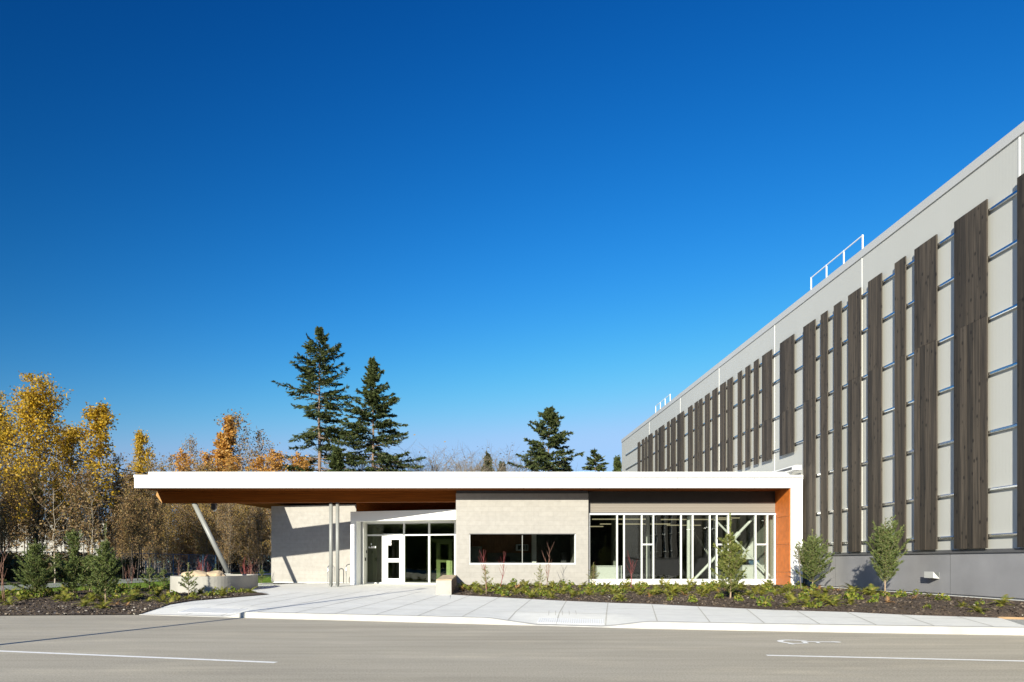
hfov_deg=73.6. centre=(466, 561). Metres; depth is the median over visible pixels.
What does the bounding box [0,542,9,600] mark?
bare shrub
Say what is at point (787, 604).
fern
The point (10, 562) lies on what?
undergrowth
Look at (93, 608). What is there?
pale stones
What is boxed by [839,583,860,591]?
fern
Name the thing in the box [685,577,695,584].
fern
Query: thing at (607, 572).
reception desk
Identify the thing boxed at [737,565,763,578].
reception desk
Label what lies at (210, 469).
thicket tree
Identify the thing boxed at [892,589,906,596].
leafy plant
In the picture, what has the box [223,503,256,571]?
thicket tree
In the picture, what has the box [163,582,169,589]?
leafy plant
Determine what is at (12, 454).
yellow tree
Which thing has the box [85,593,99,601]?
fern
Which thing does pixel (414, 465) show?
bare bush
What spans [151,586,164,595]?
fern
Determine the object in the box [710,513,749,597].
young tree
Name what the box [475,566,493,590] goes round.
fir sapling
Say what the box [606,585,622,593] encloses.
fern
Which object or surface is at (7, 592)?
leafy plant
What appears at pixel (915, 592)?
leafy plant
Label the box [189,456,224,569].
thicket tree
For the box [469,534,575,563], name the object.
window
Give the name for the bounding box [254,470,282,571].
thicket tree
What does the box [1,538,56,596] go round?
young fir
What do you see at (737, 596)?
leafy plant
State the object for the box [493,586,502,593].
leafy plant
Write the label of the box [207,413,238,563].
orange tree
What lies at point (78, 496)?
woodland tree
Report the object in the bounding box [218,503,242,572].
thicket tree
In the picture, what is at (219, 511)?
thicket tree
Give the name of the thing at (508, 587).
fern
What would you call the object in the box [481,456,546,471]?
bare bush
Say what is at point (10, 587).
back road
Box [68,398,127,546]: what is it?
yellow tree
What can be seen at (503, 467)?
bare bush
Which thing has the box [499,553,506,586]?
bare shrub
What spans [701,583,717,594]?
fern
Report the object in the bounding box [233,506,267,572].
thicket tree
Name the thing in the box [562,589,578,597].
fern
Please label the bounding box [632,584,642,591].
fern
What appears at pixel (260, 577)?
fir sapling
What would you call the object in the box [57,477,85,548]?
woodland tree
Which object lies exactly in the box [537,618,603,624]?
tactile paving
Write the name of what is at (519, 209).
sky
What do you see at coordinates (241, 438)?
bare tree
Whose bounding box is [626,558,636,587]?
bare shrub
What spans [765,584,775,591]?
leafy plant
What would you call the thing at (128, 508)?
woodland tree
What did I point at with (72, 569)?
young fir
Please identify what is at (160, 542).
woodland tree
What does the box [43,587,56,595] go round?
leafy plant
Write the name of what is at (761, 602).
leafy plant
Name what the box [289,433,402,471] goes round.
bare bush
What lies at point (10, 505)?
woodland tree
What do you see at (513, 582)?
leafy plant
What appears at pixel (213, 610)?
tactile paving
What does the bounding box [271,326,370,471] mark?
fir tree
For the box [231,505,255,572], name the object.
thicket tree
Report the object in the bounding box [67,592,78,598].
leafy plant
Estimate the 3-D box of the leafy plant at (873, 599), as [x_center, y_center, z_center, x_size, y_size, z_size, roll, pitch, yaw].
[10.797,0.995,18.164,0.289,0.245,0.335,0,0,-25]
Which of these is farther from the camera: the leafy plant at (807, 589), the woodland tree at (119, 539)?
the woodland tree at (119, 539)
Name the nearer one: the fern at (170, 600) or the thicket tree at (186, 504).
the fern at (170, 600)
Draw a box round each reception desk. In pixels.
[594,566,621,578]
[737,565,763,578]
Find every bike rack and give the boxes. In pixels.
[327,566,334,583]
[339,568,343,583]
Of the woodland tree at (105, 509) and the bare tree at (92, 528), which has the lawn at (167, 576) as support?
the bare tree at (92, 528)
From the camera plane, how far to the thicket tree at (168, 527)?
69.97 m
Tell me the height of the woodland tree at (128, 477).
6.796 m
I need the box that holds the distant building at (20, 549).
[3,521,151,568]
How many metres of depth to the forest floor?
67.85 m
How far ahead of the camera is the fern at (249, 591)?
25.36 m
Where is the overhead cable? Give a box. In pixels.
[0,441,145,473]
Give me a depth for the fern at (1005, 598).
16.44 m
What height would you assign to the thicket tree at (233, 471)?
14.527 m
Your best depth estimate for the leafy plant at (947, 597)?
17.99 m
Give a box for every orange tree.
[168,447,196,570]
[191,450,214,505]
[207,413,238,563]
[217,451,246,569]
[243,453,271,524]
[261,448,296,521]
[283,451,317,471]
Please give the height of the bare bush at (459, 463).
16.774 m
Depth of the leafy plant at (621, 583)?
27.60 m
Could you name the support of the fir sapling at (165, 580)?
on the mulch bed at (92, 605)
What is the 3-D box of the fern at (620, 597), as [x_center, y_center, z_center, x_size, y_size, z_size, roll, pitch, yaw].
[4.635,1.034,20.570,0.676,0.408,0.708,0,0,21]
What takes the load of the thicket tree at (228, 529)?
on the forest floor
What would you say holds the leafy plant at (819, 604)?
on the mulch bed at (993, 613)
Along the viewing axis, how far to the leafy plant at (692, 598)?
19.70 m
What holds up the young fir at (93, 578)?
on the mulch bed at (92, 605)
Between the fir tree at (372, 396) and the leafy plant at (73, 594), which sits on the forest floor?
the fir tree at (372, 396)
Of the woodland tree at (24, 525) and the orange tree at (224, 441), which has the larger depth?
the orange tree at (224, 441)
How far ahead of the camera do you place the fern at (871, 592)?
20.80 m
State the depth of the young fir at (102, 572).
21.75 m
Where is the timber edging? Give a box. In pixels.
[997,617,1023,619]
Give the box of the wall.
[436,575,456,594]
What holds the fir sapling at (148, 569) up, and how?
on the mulch bed at (92, 605)
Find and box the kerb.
[139,611,1023,634]
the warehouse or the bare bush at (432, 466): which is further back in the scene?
the bare bush at (432, 466)
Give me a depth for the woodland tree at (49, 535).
54.02 m
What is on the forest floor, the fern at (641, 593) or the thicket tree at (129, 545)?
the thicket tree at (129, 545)
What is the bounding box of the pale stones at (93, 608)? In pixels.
[0,593,242,614]
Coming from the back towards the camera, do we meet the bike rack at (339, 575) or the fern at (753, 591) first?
the bike rack at (339, 575)
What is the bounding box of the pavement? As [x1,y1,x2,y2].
[143,583,1023,626]
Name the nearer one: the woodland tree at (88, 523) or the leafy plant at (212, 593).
the leafy plant at (212, 593)
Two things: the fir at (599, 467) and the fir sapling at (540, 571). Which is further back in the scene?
the fir at (599, 467)
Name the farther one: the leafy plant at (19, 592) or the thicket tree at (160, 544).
the thicket tree at (160, 544)
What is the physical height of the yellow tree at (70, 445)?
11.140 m
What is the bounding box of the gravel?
[1005,619,1023,624]
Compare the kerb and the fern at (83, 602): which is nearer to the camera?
the kerb
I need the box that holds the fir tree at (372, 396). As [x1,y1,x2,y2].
[329,356,426,471]
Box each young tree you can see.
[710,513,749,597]
[791,529,834,584]
[866,515,910,594]
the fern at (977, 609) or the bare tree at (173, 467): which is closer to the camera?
the fern at (977, 609)
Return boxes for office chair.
[749,560,758,564]
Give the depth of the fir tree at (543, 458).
89.17 m
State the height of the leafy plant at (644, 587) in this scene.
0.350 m
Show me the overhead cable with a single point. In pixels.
(63, 456)
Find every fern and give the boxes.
[0,595,17,604]
[12,593,27,600]
[48,594,60,599]
[54,590,72,601]
[56,585,71,592]
[72,596,95,605]
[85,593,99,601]
[90,598,113,608]
[117,594,137,601]
[123,591,141,597]
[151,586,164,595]
[160,593,167,600]
[162,597,175,604]
[197,587,208,593]
[211,586,227,596]
[242,586,256,592]
[476,585,489,594]
[504,584,512,590]
[506,585,520,591]
[514,586,529,593]
[523,591,538,597]
[530,585,545,592]
[545,589,556,597]
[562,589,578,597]
[582,587,595,595]
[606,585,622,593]
[611,591,630,600]
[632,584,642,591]
[635,589,646,594]
[645,587,661,595]
[654,577,664,585]
[666,585,676,594]
[678,584,690,592]
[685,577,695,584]
[690,585,703,592]
[697,588,708,596]
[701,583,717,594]
[737,589,756,595]
[744,584,760,593]
[754,588,770,595]
[776,585,789,594]
[776,590,796,599]
[778,600,793,606]
[786,594,797,602]
[795,595,822,607]
[809,589,822,596]
[813,591,833,601]
[817,594,846,605]
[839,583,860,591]
[840,596,856,604]
[859,586,869,593]
[862,583,880,595]
[954,599,971,606]
[969,604,988,613]
[986,594,1016,605]
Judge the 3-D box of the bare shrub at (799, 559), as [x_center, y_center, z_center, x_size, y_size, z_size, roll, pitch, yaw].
[12.228,0.002,25.261,0.391,2.235,0.470,0,0,5]
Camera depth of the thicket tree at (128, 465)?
80.62 m
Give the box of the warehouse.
[621,121,1023,600]
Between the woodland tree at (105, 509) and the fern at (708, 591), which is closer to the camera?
the fern at (708, 591)
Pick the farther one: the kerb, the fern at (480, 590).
the fern at (480, 590)
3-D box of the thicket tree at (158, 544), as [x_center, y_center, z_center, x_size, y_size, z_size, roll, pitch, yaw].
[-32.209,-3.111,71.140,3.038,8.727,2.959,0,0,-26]
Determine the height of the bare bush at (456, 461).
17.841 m
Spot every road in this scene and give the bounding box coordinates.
[0,573,270,590]
[0,615,1023,681]
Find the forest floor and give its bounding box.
[0,567,268,583]
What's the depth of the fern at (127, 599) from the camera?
22.21 m
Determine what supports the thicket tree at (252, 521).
on the forest floor
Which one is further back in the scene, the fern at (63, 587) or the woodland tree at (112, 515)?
the woodland tree at (112, 515)
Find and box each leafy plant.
[1,589,14,595]
[16,586,29,596]
[29,588,43,597]
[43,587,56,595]
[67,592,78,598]
[110,592,122,598]
[119,588,132,594]
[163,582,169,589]
[166,590,179,597]
[207,587,218,595]
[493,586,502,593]
[501,589,511,595]
[506,578,516,585]
[551,585,559,592]
[562,582,571,590]
[583,581,595,588]
[618,579,629,586]
[638,582,646,590]
[687,593,697,601]
[714,592,724,598]
[734,593,743,600]
[756,596,771,606]
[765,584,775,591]
[790,581,802,588]
[797,591,809,598]
[803,585,814,594]
[804,598,822,608]
[843,587,863,599]
[866,595,878,602]
[876,591,890,596]
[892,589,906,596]
[910,589,921,594]
[934,592,951,600]
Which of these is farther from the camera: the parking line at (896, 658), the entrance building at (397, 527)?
the entrance building at (397, 527)
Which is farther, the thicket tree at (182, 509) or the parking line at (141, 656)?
the thicket tree at (182, 509)
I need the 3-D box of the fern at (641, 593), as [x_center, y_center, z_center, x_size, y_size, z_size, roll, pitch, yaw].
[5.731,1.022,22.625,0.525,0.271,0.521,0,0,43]
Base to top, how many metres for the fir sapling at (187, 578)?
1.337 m
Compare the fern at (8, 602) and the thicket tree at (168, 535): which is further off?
the thicket tree at (168, 535)
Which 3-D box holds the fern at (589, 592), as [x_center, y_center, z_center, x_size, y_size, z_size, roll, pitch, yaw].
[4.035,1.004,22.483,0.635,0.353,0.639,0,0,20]
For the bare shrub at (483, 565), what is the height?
1.632 m
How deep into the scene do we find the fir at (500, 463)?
95.76 m
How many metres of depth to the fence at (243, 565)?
75.58 m
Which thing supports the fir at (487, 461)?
on the forest floor
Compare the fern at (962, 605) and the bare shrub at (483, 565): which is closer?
the fern at (962, 605)
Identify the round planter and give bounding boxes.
[170,574,257,592]
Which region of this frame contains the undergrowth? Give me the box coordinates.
[0,506,270,581]
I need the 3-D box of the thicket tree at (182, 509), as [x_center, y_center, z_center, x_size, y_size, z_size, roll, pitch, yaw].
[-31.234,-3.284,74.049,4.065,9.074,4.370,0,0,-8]
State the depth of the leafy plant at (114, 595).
23.35 m
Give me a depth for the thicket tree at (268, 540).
70.46 m
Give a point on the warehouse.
(879, 380)
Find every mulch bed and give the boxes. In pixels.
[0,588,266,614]
[453,585,1023,617]
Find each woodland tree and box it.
[0,466,24,552]
[0,471,26,556]
[0,502,14,556]
[3,457,47,550]
[8,464,31,550]
[9,454,43,551]
[16,466,54,551]
[19,472,50,547]
[37,498,58,551]
[43,462,69,551]
[47,479,68,550]
[54,466,101,561]
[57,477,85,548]
[60,489,88,549]
[76,455,102,552]
[81,484,100,547]
[83,485,106,549]
[86,460,114,540]
[99,480,129,556]
[100,448,129,557]
[104,494,137,579]
[114,478,147,580]
[119,470,158,580]
[123,473,153,568]
[137,471,169,578]
[147,503,167,576]
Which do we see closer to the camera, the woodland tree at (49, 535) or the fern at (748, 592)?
the fern at (748, 592)
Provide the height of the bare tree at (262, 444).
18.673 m
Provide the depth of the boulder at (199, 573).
27.72 m
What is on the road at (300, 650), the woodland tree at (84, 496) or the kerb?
the kerb
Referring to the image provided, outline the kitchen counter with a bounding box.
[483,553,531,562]
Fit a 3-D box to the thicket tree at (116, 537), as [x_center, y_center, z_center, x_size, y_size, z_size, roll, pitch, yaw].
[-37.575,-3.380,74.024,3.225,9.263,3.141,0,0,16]
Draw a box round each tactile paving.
[180,608,247,613]
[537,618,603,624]
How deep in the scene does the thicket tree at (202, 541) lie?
78.73 m
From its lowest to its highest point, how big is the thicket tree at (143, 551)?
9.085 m
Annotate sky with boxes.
[0,0,1023,561]
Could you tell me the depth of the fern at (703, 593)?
21.86 m
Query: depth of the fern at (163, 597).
22.71 m
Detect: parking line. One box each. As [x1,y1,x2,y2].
[0,650,275,662]
[767,655,1023,660]
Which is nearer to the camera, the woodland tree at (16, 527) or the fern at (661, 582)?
the fern at (661, 582)
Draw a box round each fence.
[1,551,215,574]
[212,556,269,570]
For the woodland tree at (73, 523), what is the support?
on the forest floor
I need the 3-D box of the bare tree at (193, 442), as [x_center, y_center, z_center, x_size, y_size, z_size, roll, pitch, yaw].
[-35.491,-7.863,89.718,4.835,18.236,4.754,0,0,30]
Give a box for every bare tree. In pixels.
[12,478,85,582]
[67,486,121,564]
[159,455,178,471]
[181,433,201,471]
[214,407,262,571]
[242,426,277,570]
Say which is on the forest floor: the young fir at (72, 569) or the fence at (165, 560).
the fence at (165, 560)
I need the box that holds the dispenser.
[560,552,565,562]
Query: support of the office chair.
on the entrance building at (397, 527)
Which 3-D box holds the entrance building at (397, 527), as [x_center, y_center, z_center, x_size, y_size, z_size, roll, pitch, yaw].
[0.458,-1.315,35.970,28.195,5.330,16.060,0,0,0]
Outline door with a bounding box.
[384,535,402,582]
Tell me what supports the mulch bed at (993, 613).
on the pavement
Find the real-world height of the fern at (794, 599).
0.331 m
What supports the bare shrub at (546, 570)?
on the mulch bed at (993, 613)
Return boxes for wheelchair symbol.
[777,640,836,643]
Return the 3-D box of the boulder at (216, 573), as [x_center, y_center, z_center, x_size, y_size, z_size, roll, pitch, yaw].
[-10.470,0.506,28.400,0.888,0.321,0.952,0,0,-27]
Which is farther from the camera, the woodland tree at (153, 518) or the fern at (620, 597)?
the woodland tree at (153, 518)
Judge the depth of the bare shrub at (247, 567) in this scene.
33.50 m
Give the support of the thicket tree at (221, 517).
on the forest floor
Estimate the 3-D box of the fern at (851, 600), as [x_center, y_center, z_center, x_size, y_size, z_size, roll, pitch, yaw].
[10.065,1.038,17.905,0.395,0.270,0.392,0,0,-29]
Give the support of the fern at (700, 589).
on the mulch bed at (993, 613)
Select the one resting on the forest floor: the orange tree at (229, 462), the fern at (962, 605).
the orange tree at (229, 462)
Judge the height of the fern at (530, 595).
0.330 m
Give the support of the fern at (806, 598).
on the mulch bed at (993, 613)
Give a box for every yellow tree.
[0,370,93,542]
[0,390,47,550]
[40,421,95,551]
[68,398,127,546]
[121,429,155,571]
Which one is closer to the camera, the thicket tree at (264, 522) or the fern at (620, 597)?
the fern at (620, 597)
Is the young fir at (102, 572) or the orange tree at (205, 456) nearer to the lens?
the young fir at (102, 572)
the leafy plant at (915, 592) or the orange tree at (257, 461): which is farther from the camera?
the orange tree at (257, 461)
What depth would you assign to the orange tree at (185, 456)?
81.63 m
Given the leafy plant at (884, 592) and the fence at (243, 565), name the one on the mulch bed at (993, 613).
the leafy plant at (884, 592)
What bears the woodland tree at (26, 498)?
on the forest floor
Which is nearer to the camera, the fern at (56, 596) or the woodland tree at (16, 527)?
the fern at (56, 596)
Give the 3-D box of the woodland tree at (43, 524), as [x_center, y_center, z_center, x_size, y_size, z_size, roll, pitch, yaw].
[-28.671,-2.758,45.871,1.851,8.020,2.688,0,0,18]
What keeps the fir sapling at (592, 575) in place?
on the mulch bed at (993, 613)
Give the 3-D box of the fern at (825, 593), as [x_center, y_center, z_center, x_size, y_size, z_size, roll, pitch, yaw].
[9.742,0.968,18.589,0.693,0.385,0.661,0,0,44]
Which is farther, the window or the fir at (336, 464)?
the fir at (336, 464)
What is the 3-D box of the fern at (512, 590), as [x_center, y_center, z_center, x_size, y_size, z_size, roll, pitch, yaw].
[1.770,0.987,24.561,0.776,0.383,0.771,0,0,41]
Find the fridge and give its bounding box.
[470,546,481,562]
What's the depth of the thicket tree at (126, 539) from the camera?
75.27 m
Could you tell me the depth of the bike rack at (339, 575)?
32.56 m
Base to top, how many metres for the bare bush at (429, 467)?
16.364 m
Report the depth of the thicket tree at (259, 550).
71.93 m
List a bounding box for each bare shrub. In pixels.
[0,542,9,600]
[124,565,135,587]
[240,558,252,573]
[248,559,258,573]
[478,550,486,589]
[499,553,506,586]
[543,546,552,586]
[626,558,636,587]
[792,540,804,588]
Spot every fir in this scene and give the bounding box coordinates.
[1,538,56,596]
[51,529,97,592]
[78,524,125,599]
[80,553,98,590]
[327,446,346,471]
[481,451,493,471]
[496,461,505,471]
[581,447,608,471]
[613,455,621,471]
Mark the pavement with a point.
(532, 610)
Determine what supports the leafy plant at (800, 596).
on the mulch bed at (993, 613)
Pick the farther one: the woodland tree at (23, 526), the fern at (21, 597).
the woodland tree at (23, 526)
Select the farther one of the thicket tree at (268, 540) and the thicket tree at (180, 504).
the thicket tree at (180, 504)
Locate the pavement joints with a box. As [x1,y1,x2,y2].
[160,587,990,625]
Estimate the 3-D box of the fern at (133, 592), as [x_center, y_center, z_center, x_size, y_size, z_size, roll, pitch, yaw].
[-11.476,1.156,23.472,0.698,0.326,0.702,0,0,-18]
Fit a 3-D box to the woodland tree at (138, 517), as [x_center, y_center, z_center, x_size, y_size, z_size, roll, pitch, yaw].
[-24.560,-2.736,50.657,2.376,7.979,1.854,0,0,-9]
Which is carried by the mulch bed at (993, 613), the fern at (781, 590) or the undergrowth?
the fern at (781, 590)
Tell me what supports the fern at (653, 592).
on the mulch bed at (993, 613)
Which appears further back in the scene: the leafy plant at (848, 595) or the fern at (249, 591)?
the fern at (249, 591)
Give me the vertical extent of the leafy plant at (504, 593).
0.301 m
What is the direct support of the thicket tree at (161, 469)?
on the forest floor
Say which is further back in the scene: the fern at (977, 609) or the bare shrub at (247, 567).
the bare shrub at (247, 567)
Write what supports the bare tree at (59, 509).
on the lawn at (167, 576)
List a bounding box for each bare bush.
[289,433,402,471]
[363,453,439,471]
[376,434,524,471]
[379,449,464,471]
[397,441,542,471]
[413,444,533,471]
[425,442,569,471]
[442,449,524,471]
[480,450,576,471]
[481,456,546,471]
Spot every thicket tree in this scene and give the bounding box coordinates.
[108,444,151,549]
[108,495,124,558]
[113,491,148,563]
[116,458,157,571]
[116,510,152,561]
[124,511,157,572]
[139,489,175,565]
[143,497,171,572]
[146,501,184,570]
[148,496,188,570]
[150,453,175,569]
[158,504,179,571]
[166,504,194,572]
[169,504,208,567]
[173,453,217,571]
[174,456,208,568]
[174,458,205,570]
[181,504,210,569]
[188,503,221,571]
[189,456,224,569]
[190,503,211,569]
[200,504,222,570]
[202,503,241,571]
[207,503,232,567]
[210,503,248,569]
[216,453,246,570]
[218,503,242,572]
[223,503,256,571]
[229,458,268,555]
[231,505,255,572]
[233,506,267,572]
[236,462,270,571]
[245,507,270,571]
[251,461,270,571]
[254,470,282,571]
[261,516,270,558]
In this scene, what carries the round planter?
on the mulch bed at (92, 605)
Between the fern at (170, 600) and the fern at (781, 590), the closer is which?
the fern at (170, 600)
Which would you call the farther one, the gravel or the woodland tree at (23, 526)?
the woodland tree at (23, 526)
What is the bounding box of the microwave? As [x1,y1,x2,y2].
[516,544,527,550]
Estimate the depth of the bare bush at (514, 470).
92.01 m
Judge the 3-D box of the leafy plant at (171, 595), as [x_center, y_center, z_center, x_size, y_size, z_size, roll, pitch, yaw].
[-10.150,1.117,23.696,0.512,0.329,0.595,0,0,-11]
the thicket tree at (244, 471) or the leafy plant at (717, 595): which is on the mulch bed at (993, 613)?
the leafy plant at (717, 595)
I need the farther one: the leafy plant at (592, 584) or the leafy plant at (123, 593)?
the leafy plant at (592, 584)
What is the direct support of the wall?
on the pavement
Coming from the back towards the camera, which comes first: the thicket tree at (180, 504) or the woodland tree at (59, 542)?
the thicket tree at (180, 504)
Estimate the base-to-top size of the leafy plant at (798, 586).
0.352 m
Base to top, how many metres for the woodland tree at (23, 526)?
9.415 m
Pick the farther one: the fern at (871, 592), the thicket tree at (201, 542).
the thicket tree at (201, 542)
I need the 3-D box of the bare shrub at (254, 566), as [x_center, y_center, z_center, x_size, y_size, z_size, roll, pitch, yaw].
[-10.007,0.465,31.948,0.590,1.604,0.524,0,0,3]
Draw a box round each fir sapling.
[140,558,162,588]
[155,562,172,586]
[178,562,198,594]
[258,566,265,579]
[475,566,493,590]
[532,564,546,584]
[586,562,599,583]
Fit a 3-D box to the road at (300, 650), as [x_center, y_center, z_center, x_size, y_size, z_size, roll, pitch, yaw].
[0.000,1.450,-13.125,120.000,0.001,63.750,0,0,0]
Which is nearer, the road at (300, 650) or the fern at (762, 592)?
the road at (300, 650)
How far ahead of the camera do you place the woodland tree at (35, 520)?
43.32 m
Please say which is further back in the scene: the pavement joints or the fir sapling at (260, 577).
the fir sapling at (260, 577)
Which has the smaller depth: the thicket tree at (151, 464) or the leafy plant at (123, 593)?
the leafy plant at (123, 593)
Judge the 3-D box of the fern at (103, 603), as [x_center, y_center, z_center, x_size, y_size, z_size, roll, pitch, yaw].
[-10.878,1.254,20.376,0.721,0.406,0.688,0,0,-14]
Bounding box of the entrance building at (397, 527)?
[134,465,802,586]
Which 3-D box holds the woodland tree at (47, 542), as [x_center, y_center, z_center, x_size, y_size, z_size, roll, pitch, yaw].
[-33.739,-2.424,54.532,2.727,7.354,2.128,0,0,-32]
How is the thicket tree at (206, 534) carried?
on the forest floor
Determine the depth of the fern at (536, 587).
23.86 m
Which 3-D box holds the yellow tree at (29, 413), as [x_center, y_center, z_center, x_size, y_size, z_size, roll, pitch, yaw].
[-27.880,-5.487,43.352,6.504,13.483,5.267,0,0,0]
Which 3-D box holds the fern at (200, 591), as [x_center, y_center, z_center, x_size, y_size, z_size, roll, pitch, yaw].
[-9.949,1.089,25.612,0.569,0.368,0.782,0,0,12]
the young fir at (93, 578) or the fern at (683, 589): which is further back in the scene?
the young fir at (93, 578)
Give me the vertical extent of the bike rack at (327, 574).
0.902 m
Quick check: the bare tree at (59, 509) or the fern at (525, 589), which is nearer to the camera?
the fern at (525, 589)
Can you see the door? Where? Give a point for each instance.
(387, 539)
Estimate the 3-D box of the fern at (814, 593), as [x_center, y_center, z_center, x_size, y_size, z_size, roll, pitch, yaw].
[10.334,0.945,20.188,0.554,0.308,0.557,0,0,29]
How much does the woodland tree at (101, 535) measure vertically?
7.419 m
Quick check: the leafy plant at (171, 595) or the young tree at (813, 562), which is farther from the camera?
the young tree at (813, 562)
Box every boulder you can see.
[181,570,207,575]
[206,570,225,575]
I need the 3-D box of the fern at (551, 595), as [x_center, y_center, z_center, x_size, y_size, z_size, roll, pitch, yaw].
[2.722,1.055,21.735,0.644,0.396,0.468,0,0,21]
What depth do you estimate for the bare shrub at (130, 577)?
28.73 m
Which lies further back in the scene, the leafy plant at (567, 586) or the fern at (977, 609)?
the leafy plant at (567, 586)
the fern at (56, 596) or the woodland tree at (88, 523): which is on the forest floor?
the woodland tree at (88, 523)
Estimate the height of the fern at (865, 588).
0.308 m
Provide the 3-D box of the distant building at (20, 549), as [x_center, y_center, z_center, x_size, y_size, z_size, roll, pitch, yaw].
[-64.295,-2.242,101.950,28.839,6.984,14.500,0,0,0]
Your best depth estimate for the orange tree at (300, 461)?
83.66 m
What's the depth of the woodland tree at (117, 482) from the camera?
51.24 m
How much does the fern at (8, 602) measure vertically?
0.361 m
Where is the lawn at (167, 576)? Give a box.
[0,572,270,591]
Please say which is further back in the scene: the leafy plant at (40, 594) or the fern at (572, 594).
the leafy plant at (40, 594)
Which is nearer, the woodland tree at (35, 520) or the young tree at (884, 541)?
the young tree at (884, 541)
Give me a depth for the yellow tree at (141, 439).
57.63 m
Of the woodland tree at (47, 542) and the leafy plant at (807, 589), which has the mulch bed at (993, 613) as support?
the leafy plant at (807, 589)
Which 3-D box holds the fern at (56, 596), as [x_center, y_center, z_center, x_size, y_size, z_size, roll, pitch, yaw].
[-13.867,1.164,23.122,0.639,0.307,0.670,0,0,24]
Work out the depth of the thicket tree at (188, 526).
74.71 m
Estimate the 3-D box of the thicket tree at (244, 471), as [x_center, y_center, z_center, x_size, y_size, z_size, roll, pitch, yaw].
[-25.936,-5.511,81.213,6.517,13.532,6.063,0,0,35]
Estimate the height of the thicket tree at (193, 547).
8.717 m
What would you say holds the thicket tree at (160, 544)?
on the forest floor
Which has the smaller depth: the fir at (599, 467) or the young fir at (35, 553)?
the young fir at (35, 553)
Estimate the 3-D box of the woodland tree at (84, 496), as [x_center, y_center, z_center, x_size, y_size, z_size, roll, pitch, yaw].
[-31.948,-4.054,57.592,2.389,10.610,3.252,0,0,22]
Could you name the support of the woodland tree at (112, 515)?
on the forest floor
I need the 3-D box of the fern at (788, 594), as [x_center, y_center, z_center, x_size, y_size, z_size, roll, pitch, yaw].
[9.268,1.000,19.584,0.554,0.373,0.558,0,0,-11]
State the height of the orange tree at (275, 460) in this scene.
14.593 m
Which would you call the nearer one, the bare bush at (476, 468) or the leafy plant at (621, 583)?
the leafy plant at (621, 583)
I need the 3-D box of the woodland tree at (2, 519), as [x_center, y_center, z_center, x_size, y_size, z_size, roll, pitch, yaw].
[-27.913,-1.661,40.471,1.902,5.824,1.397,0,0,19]
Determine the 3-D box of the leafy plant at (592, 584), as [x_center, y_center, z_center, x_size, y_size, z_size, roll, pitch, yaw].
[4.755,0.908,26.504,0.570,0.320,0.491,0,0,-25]
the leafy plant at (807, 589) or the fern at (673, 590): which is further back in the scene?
the fern at (673, 590)
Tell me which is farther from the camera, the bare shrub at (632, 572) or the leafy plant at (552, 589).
the bare shrub at (632, 572)
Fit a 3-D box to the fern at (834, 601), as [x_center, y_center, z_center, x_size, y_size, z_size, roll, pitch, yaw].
[9.591,1.021,17.887,0.701,0.354,0.735,0,0,-11]
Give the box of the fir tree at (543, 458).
[506,405,583,471]

